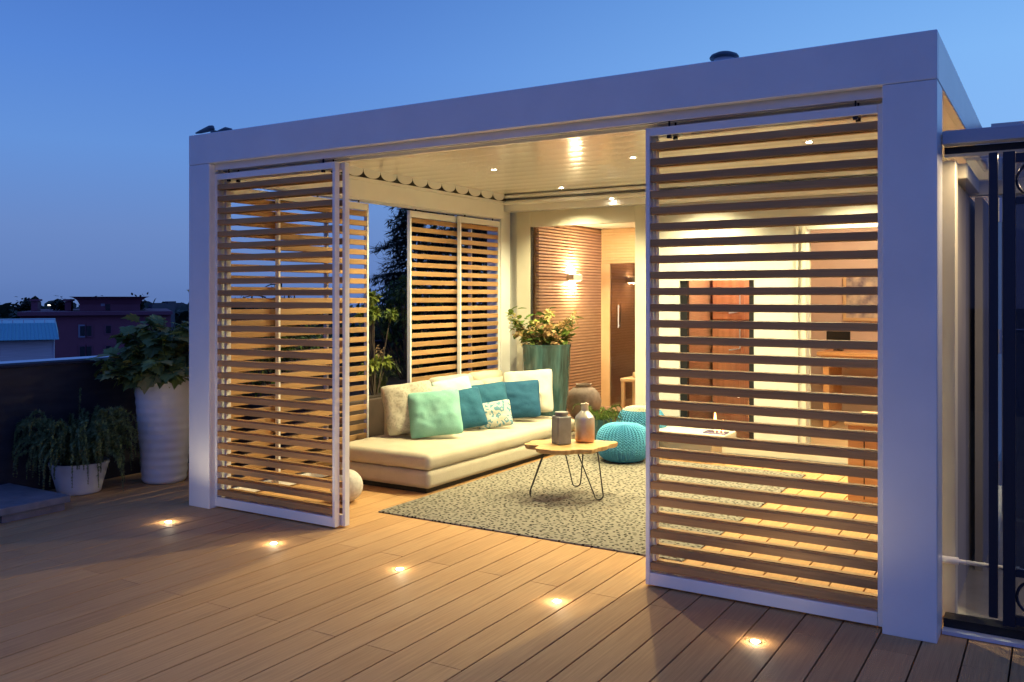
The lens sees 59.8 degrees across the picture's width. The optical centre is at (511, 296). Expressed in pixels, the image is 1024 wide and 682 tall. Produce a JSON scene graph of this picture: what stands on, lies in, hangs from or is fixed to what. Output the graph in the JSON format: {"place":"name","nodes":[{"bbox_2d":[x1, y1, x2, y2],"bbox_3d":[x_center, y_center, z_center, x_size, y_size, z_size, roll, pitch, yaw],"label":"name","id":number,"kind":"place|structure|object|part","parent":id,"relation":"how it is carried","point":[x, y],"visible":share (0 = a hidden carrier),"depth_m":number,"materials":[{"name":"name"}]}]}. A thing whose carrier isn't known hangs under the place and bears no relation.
{"place":"outdoors","nodes":[
{"label":"outdoors","id":0,"kind":"place"},
{"bbox_2d":[0,318,58,361],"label":"white building","id":1,"kind":"structure","parent":0,"point":[28,339],"depth_m":34.60,"materials":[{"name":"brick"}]},
{"bbox_2d":[0,356,108,363],"bbox_3d":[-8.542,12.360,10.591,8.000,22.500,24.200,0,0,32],"label":"railing","id":2,"kind":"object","parent":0,"point":[35,360],"depth_m":17.14,"materials":[{"name":"grey metal"}]},
{"bbox_2d":[17,297,172,357],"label":"maroon apartment block","id":3,"kind":"structure","parent":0,"point":[90,326],"depth_m":59.10,"materials":[{"name":"red paint"}]},
{"bbox_2d":[11,296,30,311],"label":"roof bush","id":4,"kind":"object","parent":3,"relation":"on","point":[24,306],"visible":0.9,"depth_m":63.00,"materials":[{"name":"green plant"}]},
{"bbox_2d":[49,295,75,310],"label":"roof bush","id":5,"kind":"object","parent":3,"relation":"on","point":[59,305],"visible":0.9,"depth_m":63.00,"materials":[{"name":"green plant"}]},
{"bbox_2d":[78,325,86,337],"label":"window","id":6,"kind":"structure","parent":3,"relation":"in","point":[81,328],"depth_m":58.57,"materials":[{"name":"blue"}]},
{"bbox_2d":[78,345,86,356],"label":"window","id":7,"kind":"structure","parent":3,"relation":"in","point":[81,348],"depth_m":58.56,"materials":[{"name":"black glass"}]},
{"bbox_2d":[85,324,92,336],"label":"window","id":8,"kind":"structure","parent":3,"relation":"in","point":[89,326],"depth_m":58.74,"materials":[{"name":"black glass"}]},
{"bbox_2d":[85,345,92,355],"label":"window","id":9,"kind":"structure","parent":3,"relation":"in","point":[89,350],"depth_m":58.73,"materials":[{"name":"black glass"}]},
{"bbox_2d":[105,304,109,309],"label":"window","id":10,"kind":"structure","parent":3,"relation":"in","point":[107,306],"depth_m":61.01,"materials":[{"name":"black glass"}]},
{"bbox_2d":[104,324,111,334],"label":"window","id":11,"kind":"structure","parent":3,"relation":"in","point":[107,327],"depth_m":59.17,"materials":[{"name":"black glass"}]},
{"bbox_2d":[131,292,149,310],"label":"roof bush","id":12,"kind":"object","parent":3,"relation":"on","point":[142,306],"visible":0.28,"depth_m":63.37,"materials":[{"name":"green plant"}]},
{"bbox_2d":[148,303,174,329],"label":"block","id":13,"kind":"structure","parent":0,"point":[171,307],"depth_m":187.89,"materials":[{"name":"grey concrete"}]},
{"bbox_2d":[231,283,329,338],"bbox_3d":[-3.033,1.350,11.109,1.933,3.123,2.134,0,0,32],"label":"slender tree","id":14,"kind":"object","parent":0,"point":[267,308],"visible":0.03,"depth_m":11.09,"materials":[{"name":"green plant"}]},
{"bbox_2d":[292,314,331,338],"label":"shrub","id":15,"kind":"object","parent":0,"point":[313,336],"visible":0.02,"depth_m":10.40,"materials":[{"name":"green plant"}]},
{"bbox_2d":[341,307,483,339],"bbox_3d":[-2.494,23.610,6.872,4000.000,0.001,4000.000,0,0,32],"label":"ground","id":16,"kind":"structure","parent":0,"point":[351,314],"depth_m":812.42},
{"bbox_2d":[0,296,341,338],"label":"trees","id":17,"kind":"object","parent":16,"relation":"on","point":[6,312],"visible":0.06,"depth_m":239.21,"materials":[{"name":"green plant"}]},
{"bbox_2d":[165,301,183,316],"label":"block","id":18,"kind":"structure","parent":16,"relation":"on","point":[177,305],"depth_m":246.37,"materials":[{"name":"grey concrete"}]},
{"bbox_2d":[722,450,1001,464],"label":"host building","id":19,"kind":"structure","parent":16,"relation":"on","point":[1000,457],"depth_m":10.57,"materials":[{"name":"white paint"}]},
{"bbox_2d":[0,334,483,489],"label":"parapet","id":20,"kind":"structure","parent":19,"relation":"on","point":[50,389],"depth_m":7.50,"materials":[{"name":"grey concrete"}]},
{"bbox_2d":[264,288,440,356],"bbox_3d":[-2.379,1.107,11.617,3.432,2.448,3.018,0,0,32],"label":"shrub","id":21,"kind":"object","parent":19,"relation":"on","point":[356,335],"visible":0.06,"depth_m":11.68,"materials":[{"name":"green plant"}]},
{"bbox_2d":[339,206,486,375],"bbox_3d":[-1.269,0.450,12.191,2.883,4.721,2.807,0,0,44],"label":"conifer","id":22,"kind":"object","parent":19,"relation":"on","point":[398,245],"visible":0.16,"depth_m":12.01,"materials":[{"name":"green plant"}]},
{"bbox_2d":[385,207,484,326],"bbox_3d":[-0.096,0.367,16.265,4.916,5.505,3.601,0,0,-39],"label":"shrub","id":23,"kind":"object","parent":19,"relation":"on","point":[436,227],"depth_m":15.48,"materials":[{"name":"green plant"}]},
{"bbox_2d":[421,214,485,329],"bbox_3d":[-0.688,0.856,14.173,3.669,5.841,3.576,0,0,32],"label":"conifer","id":24,"kind":"object","parent":19,"relation":"on","point":[480,279],"visible":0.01,"depth_m":14.26,"materials":[{"name":"green plant"}]},
{"bbox_2d":[442,217,486,368],"bbox_3d":[-0.320,1.083,12.616,2.834,5.115,2.935,0,0,-44],"label":"conifer","id":25,"kind":"object","parent":19,"relation":"on","point":[479,287],"visible":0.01,"depth_m":12.54,"materials":[{"name":"green plant"}]},
{"bbox_2d":[510,121,1023,463],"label":"house","id":26,"kind":"structure","parent":19,"relation":"on","point":[767,282],"depth_m":9.02,"materials":[{"name":"white paint"}]},
{"bbox_2d":[517,205,645,404],"bbox_3d":[0.765,0.260,10.063,1.640,2.500,0.050,0,0,32],"label":"door frame","id":27,"kind":"structure","parent":26,"relation":"attached to","point":[527,222],"depth_m":9.95,"materials":[{"name":"white paint"}]},
{"bbox_2d":[567,383,600,417],"bbox_3d":[0.858,1.258,10.681,0.430,0.425,0.430,0,0,32],"label":"stone vase","id":28,"kind":"object","parent":26,"relation":"on","point":[579,393],"visible":0.73,"depth_m":10.54,"materials":[{"name":"brown stone"}]},
{"bbox_2d":[592,406,624,421],"bbox_3d":[1.216,1.395,10.520,0.760,0.150,0.320,0,0,32],"label":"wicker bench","id":29,"kind":"object","parent":26,"relation":"on","point":[606,408],"visible":0.1,"depth_m":10.47,"materials":[{"name":"brown wicker"}]},
{"bbox_2d":[534,222,712,418],"bbox_3d":[1.510,0.260,10.844,1.860,2.420,1.760,0,0,32],"label":"lobby lining","id":30,"kind":"object","parent":26,"relation":"attached to","point":[591,254],"visible":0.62,"depth_m":11.44,"materials":[{"name":"brown wood"}]},
{"bbox_2d":[567,274,581,280],"bbox_3d":[0.789,-0.240,11.217,0.099,0.080,0.240,0,0,32],"label":"wall sconce","id":31,"kind":"object","parent":30,"relation":"attached to","point":[574,277],"depth_m":11.13,"materials":[{"name":"white"}]},
{"bbox_2d":[612,264,634,406],"bbox_3d":[1.998,0.515,11.513,1.588,1.900,0.088,0,0,32],"label":"smoked glass door","id":32,"kind":"structure","parent":30,"relation":"attached to","point":[623,320],"depth_m":11.86,"materials":[{"name":"brown glass"}]},
{"bbox_2d":[620,376,634,406],"bbox_3d":[1.661,1.245,11.185,0.480,0.450,0.400,0,0,32],"label":"side table","id":33,"kind":"object","parent":26,"relation":"on","point":[627,379],"visible":0.28,"depth_m":11.13,"materials":[{"name":"brown wood"}]},
{"bbox_2d":[680,280,753,438],"bbox_3d":[2.144,0.655,9.303,0.791,1.648,0.060,0,0,32],"label":"window","id":34,"kind":"structure","parent":26,"relation":"attached to","point":[684,299],"depth_m":9.45,"materials":[{"name":"glass"}]},
{"bbox_2d":[810,230,810,441],"bbox_3d":[2.793,0.245,9.046,0.470,2.430,0.052,0,0,32],"label":"curtain","id":35,"kind":"object","parent":26,"relation":"hanging from","point":[810,332],"visible":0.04,"depth_m":8.93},
{"bbox_2d":[811,228,877,411],"bbox_3d":[3.919,0.190,9.521,2.030,2.560,2.090,0,0,32],"label":"study partition","id":36,"kind":"object","parent":26,"relation":"on","point":[838,282],"depth_m":10.66,"materials":[{"name":"orange paint"}]},
{"bbox_2d":[843,277,877,320],"bbox_3d":[4.204,0.010,10.471,0.600,0.560,0.033,0,0,32],"label":"floral picture","id":37,"kind":"object","parent":36,"relation":"attached to","point":[860,282],"visible":0.39,"depth_m":10.51,"materials":[{"name":"beige paper"}]},
{"bbox_2d":[817,349,877,427],"bbox_3d":[4.335,1.044,9.911,1.650,0.849,0.830,0,0,32],"label":"writing desk","id":38,"kind":"object","parent":26,"relation":"on","point":[863,354],"visible":0.26,"depth_m":9.99,"materials":[{"name":"brown wood"}]},
{"bbox_2d":[826,331,850,350],"bbox_3d":[3.744,0.508,10.221,0.260,0.220,0.080,0,0,32],"label":"monitor","id":39,"kind":"object","parent":38,"relation":"on","point":[838,335],"visible":0.61,"depth_m":10.20,"materials":[{"name":"black plastic"}]},
{"bbox_2d":[958,640,1013,681],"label":"deck base","id":40,"kind":"object","parent":19,"relation":"on","point":[1010,663],"depth_m":3.99,"materials":[{"name":"black"}]},
{"bbox_2d":[0,455,1023,681],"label":"deck","id":41,"kind":"structure","parent":40,"relation":"on","point":[110,581],"depth_m":4.57,"materials":[{"name":"brown wood"}]},
{"bbox_2d":[0,483,69,523],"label":"weathered platform","id":42,"kind":"structure","parent":41,"relation":"on","point":[18,502],"depth_m":6.60,"materials":[{"name":"black"}]},
{"bbox_2d":[48,456,109,495],"bbox_3d":[-3.566,1.482,7.344,0.456,0.255,0.456,0,0,32],"label":"fern pot","id":43,"kind":"object","parent":41,"relation":"on","point":[62,481],"visible":0.74,"depth_m":7.18,"materials":[{"name":"ceramic"}]},
{"bbox_2d":[12,388,140,491],"bbox_3d":[-3.567,1.192,7.337,0.980,0.865,0.980,0,0,32],"label":"foxtail fern","id":44,"kind":"object","parent":43,"relation":"in","point":[72,444],"visible":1,"depth_m":7.13,"materials":[{"name":"green plant"}]},
{"bbox_2d":[135,377,188,484],"bbox_3d":[-3.041,1.153,7.796,0.516,0.915,0.516,0,0,32],"label":"tall white planter","id":45,"kind":"object","parent":41,"relation":"on","point":[162,412],"visible":0.84,"depth_m":7.62,"materials":[{"name":"ceramic"}]},
{"bbox_2d":[84,290,188,393],"bbox_3d":[-3.008,0.415,7.772,1.256,0.973,1.151,0,0,32],"label":"hydrangea","id":46,"kind":"object","parent":45,"relation":"in","point":[145,359],"visible":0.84,"depth_m":7.53,"materials":[{"name":"green plant"}]},
{"bbox_2d":[231,376,414,470],"bbox_3d":[-1.649,1.302,9.640,1.340,0.615,3.000,0,0,32],"label":"planter box","id":47,"kind":"object","parent":41,"relation":"on","point":[376,417],"visible":0.11,"depth_m":8.76,"materials":[{"name":"wood"}]},
{"bbox_2d":[237,324,331,396],"bbox_3d":[-2.242,0.592,8.941,1.064,0.872,0.835,0,0,-30],"label":"shrub","id":48,"kind":"object","parent":47,"relation":"in","point":[266,371],"visible":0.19,"depth_m":8.85,"materials":[{"name":"green plant"}]},
{"bbox_2d":[355,290,399,394],"bbox_3d":[-1.378,0.469,9.046,0.364,1.071,0.480,0,0,32],"label":"shrub","id":49,"kind":"object","parent":47,"relation":"in","point":[374,362],"visible":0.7,"depth_m":9.01,"materials":[{"name":"green plant"}]},
{"bbox_2d":[350,347,406,392],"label":"ornamental grass","id":50,"kind":"object","parent":47,"relation":"on","point":[383,382],"depth_m":9.21,"materials":[{"name":"green plant"}]},
{"bbox_2d":[350,274,451,379],"bbox_3d":[-1.283,0.364,10.739,1.020,1.287,1.133,0,0,32],"label":"shrub","id":51,"kind":"object","parent":47,"relation":"in","point":[399,295],"visible":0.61,"depth_m":10.71,"materials":[{"name":"green plant"}]},
{"bbox_2d":[330,469,362,501],"bbox_3d":[-1.299,1.481,6.983,0.261,0.256,0.261,0,0,32],"label":"stone ball","id":52,"kind":"object","parent":41,"relation":"on","point":[355,485],"visible":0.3,"depth_m":6.91,"materials":[{"name":"white stone"}]},
{"bbox_2d":[395,567,404,570],"bbox_3d":[-0.662,1.607,5.258,0.060,0.004,0.060,0,0,32],"label":"deck light","id":53,"kind":"object","parent":41,"relation":"on","point":[399,569],"visible":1,"depth_m":5.25,"materials":[{"name":"white"}]},
{"bbox_2d":[339,370,574,492],"bbox_3d":[-0.444,1.209,8.606,1.082,0.802,2.627,0,0,32],"label":"sofa","id":54,"kind":"object","parent":41,"relation":"on","point":[406,461],"visible":0.5,"depth_m":7.74,"materials":[{"name":"beige fabric"}]},
{"bbox_2d":[381,380,431,435],"bbox_3d":[-0.946,1.025,8.245,0.479,0.478,0.186,-7,-22,-17],"label":"cushion","id":55,"kind":"object","parent":54,"relation":"on","point":[395,401],"visible":0.61,"depth_m":8.16,"materials":[{"name":"beige fabric"}]},
{"bbox_2d":[408,389,462,437],"bbox_3d":[-0.703,1.065,8.142,0.479,0.440,0.185,-5,-27,-7],"label":"cushion","id":56,"kind":"object","parent":54,"relation":"on","point":[434,413],"visible":1,"depth_m":8.06,"materials":[{"name":"green fabric"}]},
{"bbox_2d":[431,376,471,389],"bbox_3d":[-0.558,1.009,8.757,0.421,0.421,0.146,-9,-14,-31],"label":"cushion","id":57,"kind":"object","parent":54,"relation":"on","point":[461,383],"visible":0.19,"depth_m":8.76,"materials":[{"name":"beige fabric"}]},
{"bbox_2d":[458,387,487,428],"bbox_3d":[-0.475,1.084,8.588,0.421,0.402,0.177,-8,-26,-18],"label":"cushion","id":58,"kind":"object","parent":54,"relation":"on","point":[473,414],"visible":0.5,"depth_m":8.54,"materials":[{"name":"teal fabric"}]},
{"bbox_2d":[471,382,506,402],"bbox_3d":[-0.251,1.069,8.990,0.440,0.402,0.177,-6,-23,-15],"label":"cushion","id":59,"kind":"object","parent":54,"relation":"on","point":[492,392],"visible":0.33,"depth_m":8.98,"materials":[{"name":"teal fabric"}]},
{"bbox_2d":[478,399,512,428],"bbox_3d":[-0.175,1.154,8.732,0.344,0.268,0.135,-9,-26,-3],"label":"cushion","id":60,"kind":"object","parent":54,"relation":"on","point":[498,413],"visible":0.73,"depth_m":8.68,"materials":[{"name":"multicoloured fabric"}]},
{"bbox_2d":[504,380,540,417],"bbox_3d":[0.043,1.065,9.222,0.498,0.402,0.194,-5,-24,4],"label":"cushion","id":61,"kind":"object","parent":54,"relation":"on","point":[523,397],"visible":0.63,"depth_m":9.14,"materials":[{"name":"teal fabric"}]},
{"bbox_2d":[503,369,553,411],"bbox_3d":[0.169,1.008,9.481,0.536,0.478,0.178,-5,-25,8],"label":"cushion","id":62,"kind":"object","parent":54,"relation":"on","point":[543,377],"visible":0.5,"depth_m":9.46,"materials":[{"name":"white fabric"}]},
{"bbox_2d":[522,343,570,415],"bbox_3d":[0.381,1.067,9.906,0.552,1.085,0.552,0,0,32],"label":"glazed teal planter","id":63,"kind":"object","parent":41,"relation":"on","point":[555,359],"visible":0.55,"depth_m":9.69,"materials":[{"name":"ceramic"}]},
{"bbox_2d":[507,306,581,346],"bbox_3d":[0.358,0.354,9.926,0.881,0.503,0.478,0,0,0],"label":"flowering shrub","id":64,"kind":"object","parent":63,"relation":"on","point":[546,334],"visible":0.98,"depth_m":9.84,"materials":[{"name":"green plant"}]},
{"bbox_2d":[551,599,562,602],"bbox_3d":[0.237,1.607,4.705,0.060,0.004,0.060,0,0,32],"label":"deck light","id":65,"kind":"object","parent":41,"relation":"on","point":[556,601],"visible":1,"depth_m":4.70,"materials":[{"name":"white"}]},
{"bbox_2d":[189,29,988,643],"bbox_3d":[0.890,0.185,7.374,5.240,2.850,4.400,0,0,32],"label":"pergola","id":66,"kind":"object","parent":41,"relation":"on","point":[579,141],"visible":0.76,"depth_m":5.15,"materials":[{"name":"white metal"}]},
{"bbox_2d":[195,125,232,133],"bbox_3d":[-2.291,-1.262,6.865,0.434,0.123,0.046,0,0,32],"label":"weather sensor","id":67,"kind":"object","parent":66,"relation":"on","point":[210,128],"visible":0.63,"depth_m":6.87,"materials":[{"name":"blue"}]},
{"bbox_2d":[215,159,338,527],"bbox_3d":[-1.735,0.301,6.505,1.227,2.593,0.048,0,0,32],"label":"slatted sliding panel","id":68,"kind":"object","parent":66,"relation":"hanging from","point":[302,515],"visible":1,"depth_m":6.45,"materials":[{"name":"brown wood"}]},
{"bbox_2d":[231,189,328,491],"bbox_3d":[-1.976,0.346,7.528,0.040,2.503,1.180,0,0,32],"label":"slatted sliding panel","id":69,"kind":"object","parent":66,"relation":"hanging from","point":[252,311],"visible":0.08,"depth_m":7.31,"materials":[{"name":"brown wood"}]},
{"bbox_2d":[224,159,348,525],"bbox_3d":[-1.673,0.301,6.537,1.230,2.593,0.048,0,0,32],"label":"slatted sliding panel","id":70,"kind":"object","parent":66,"relation":"hanging from","point":[344,358],"visible":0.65,"depth_m":6.37,"materials":[{"name":"brown wood"}]},
{"bbox_2d":[275,196,368,484],"bbox_3d":[-1.664,0.346,7.924,0.040,2.503,1.140,0,0,32],"label":"slatted sliding panel","id":71,"kind":"object","parent":66,"relation":"hanging from","point":[358,206],"visible":0.62,"depth_m":7.92,"materials":[{"name":"brown wood"}]},
{"bbox_2d":[407,209,471,382],"bbox_3d":[-0.755,0.346,9.513,0.040,2.503,1.120,0,0,32],"label":"slatted sliding panel","id":72,"kind":"object","parent":66,"relation":"hanging from","point":[414,216],"visible":0.51,"depth_m":9.34,"materials":[{"name":"brown wood"}]},
{"bbox_2d":[457,215,499,373],"bbox_3d":[-0.370,0.346,10.028,0.040,2.503,0.800,0,0,32],"label":"slatted sliding panel","id":73,"kind":"object","parent":66,"relation":"hanging from","point":[462,221],"visible":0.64,"depth_m":9.97,"materials":[{"name":"brown wood"}]},
{"bbox_2d":[709,51,738,60],"bbox_3d":[1.138,-1.265,4.780,0.156,0.090,0.156,0,0,32],"label":"roof vent","id":74,"kind":"object","parent":66,"relation":"on","point":[721,55],"visible":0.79,"depth_m":4.73,"materials":[{"name":"grey metal"}]},
{"bbox_2d":[646,100,881,626],"bbox_3d":[1.280,0.301,4.651,1.233,2.593,0.048,0,0,32],"label":"slatted sliding panel","id":75,"kind":"object","parent":66,"relation":"hanging from","point":[815,606],"visible":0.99,"depth_m":4.60,"materials":[{"name":"brown wood"}]},
{"bbox_2d":[378,453,805,561],"bbox_3d":[0.823,1.604,7.335,2.384,0.010,3.078,0,0,32],"label":"rug","id":76,"kind":"object","parent":41,"relation":"on","point":[557,505],"visible":0.74,"depth_m":6.89,"materials":[{"name":"beige carpet"}]},
{"bbox_2d":[525,439,617,499],"bbox_3d":[0.450,1.391,7.177,0.674,0.410,0.650,0,0,32],"label":"coffee table","id":77,"kind":"object","parent":76,"relation":"on","point":[542,447],"visible":0.94,"depth_m":7.05,"materials":[{"name":"brown wood"}]},
{"bbox_2d":[552,411,570,444],"bbox_3d":[0.398,1.054,7.175,0.124,0.262,0.124,0,0,-24],"label":"square canister","id":78,"kind":"object","parent":77,"relation":"on","point":[561,427],"visible":1,"depth_m":7.12,"materials":[{"name":"grey ceramic"}]},
{"bbox_2d":[575,403,594,442],"bbox_3d":[0.594,1.029,7.274,0.160,0.312,0.160,0,0,32],"label":"metallic bottle","id":79,"kind":"object","parent":77,"relation":"on","point":[584,425],"visible":1,"depth_m":7.21,"materials":[{"name":"silver metal"}]},
{"bbox_2d":[596,422,645,462],"bbox_3d":[1.087,1.418,8.686,0.536,0.367,0.537,0,0,32],"label":"knitted pouf","id":80,"kind":"object","parent":76,"relation":"on","point":[629,438],"visible":0.9,"depth_m":8.49,"materials":[{"name":"teal fabric"}]},
{"bbox_2d":[595,416,611,452],"bbox_3d":[0.890,1.425,9.206,0.300,0.345,0.300,0,0,32],"label":"glazed pot","id":81,"kind":"object","parent":41,"relation":"on","point":[599,424],"visible":0.23,"depth_m":9.07,"materials":[{"name":"teal ceramic"}]},
{"bbox_2d":[572,402,621,424],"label":"boston fern","id":82,"kind":"object","parent":81,"relation":"in","point":[601,415],"visible":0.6,"depth_m":9.12,"materials":[{"name":"green plant"}]},
{"bbox_2d":[616,405,666,446],"bbox_3d":[1.343,1.375,9.256,0.526,0.476,0.527,0,0,32],"label":"knitted pouf","id":83,"kind":"object","parent":41,"relation":"on","point":[634,413],"visible":0.27,"depth_m":9.10,"materials":[{"name":"teal fabric"}]},
{"bbox_2d":[659,413,735,462],"bbox_3d":[1.782,1.367,8.880,0.780,0.487,0.480,0,0,32],"label":"fire table","id":84,"kind":"object","parent":41,"relation":"on","point":[701,431],"visible":0.45,"depth_m":8.77,"materials":[{"name":"white stone"}]},
{"bbox_2d":[749,639,761,643],"bbox_3d":[1.134,1.607,4.154,0.060,0.004,0.060,0,0,32],"label":"deck light","id":85,"kind":"object","parent":41,"relation":"on","point":[754,641],"visible":1,"depth_m":4.15,"materials":[{"name":"white glass"}]},
{"bbox_2d":[942,124,1023,648],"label":"glazed corridor","id":86,"kind":"object","parent":41,"relation":"on","point":[965,415],"visible":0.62,"depth_m":4.77,"materials":[{"name":"grey paint"}]},
{"bbox_2d":[975,197,988,570],"bbox_3d":[3.062,0.509,5.751,0.040,2.178,1.290,0,0,32],"label":"door leaf","id":87,"kind":"structure","parent":86,"relation":"in","point":[981,206],"depth_m":5.21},
{"bbox_2d":[989,151,1023,627],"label":"ring pattern gate","id":88,"kind":"structure","parent":86,"relation":"attached to","point":[1013,386],"depth_m":4.05,"materials":[{"name":"black metal"}]},
{"bbox_2d":[0,0,1023,306],"label":"sky","id":89,"kind":"structure","parent":0,"point":[102,101],"materials":[{"name":"blue"}]},
{"bbox_2d":[713,280,748,421],"bbox_3d":[2.738,0.365,10.274,0.750,2.210,0.523,0,0,32],"label":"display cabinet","id":90,"kind":"object","parent":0,"point":[732,316],"visible":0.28,"depth_m":10.16,"materials":[{"name":"brown wood"}]},
{"bbox_3d":[2.476,0.850,10.191,0.370,1.120,0.036,0,0,32],"label":"cabinet door","id":91,"kind":"part","parent":90,"relation":"part of","materials":[{"name":"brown wood"}]},
{"bbox_3d":[2.476,-0.215,10.191,0.370,0.950,0.036,0,0,32],"label":"cabinet door","id":92,"kind":"part","parent":90,"relation":"part of","materials":[{"name":"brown wood"}]},
{"bbox_3d":[2.791,0.850,9.997,0.370,1.120,0.036,0,0,32],"label":"cabinet door","id":93,"kind":"part","parent":90,"relation":"part of","materials":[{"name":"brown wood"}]},
{"bbox_3d":[2.791,-0.215,9.997,0.370,0.950,0.036,0,0,32],"label":"cabinet door","id":94,"kind":"part","parent":90,"relation":"part of","materials":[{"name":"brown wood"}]},
{"bbox_2d":[845,411,877,502],"bbox_3d":[3.013,1.285,7.008,0.620,0.650,0.721,0,0,32],"label":"pine chest","id":95,"kind":"object","parent":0,"point":[863,444],"visible":0.15,"depth_m":6.81,"materials":[{"name":"brown wood"}]}
]}

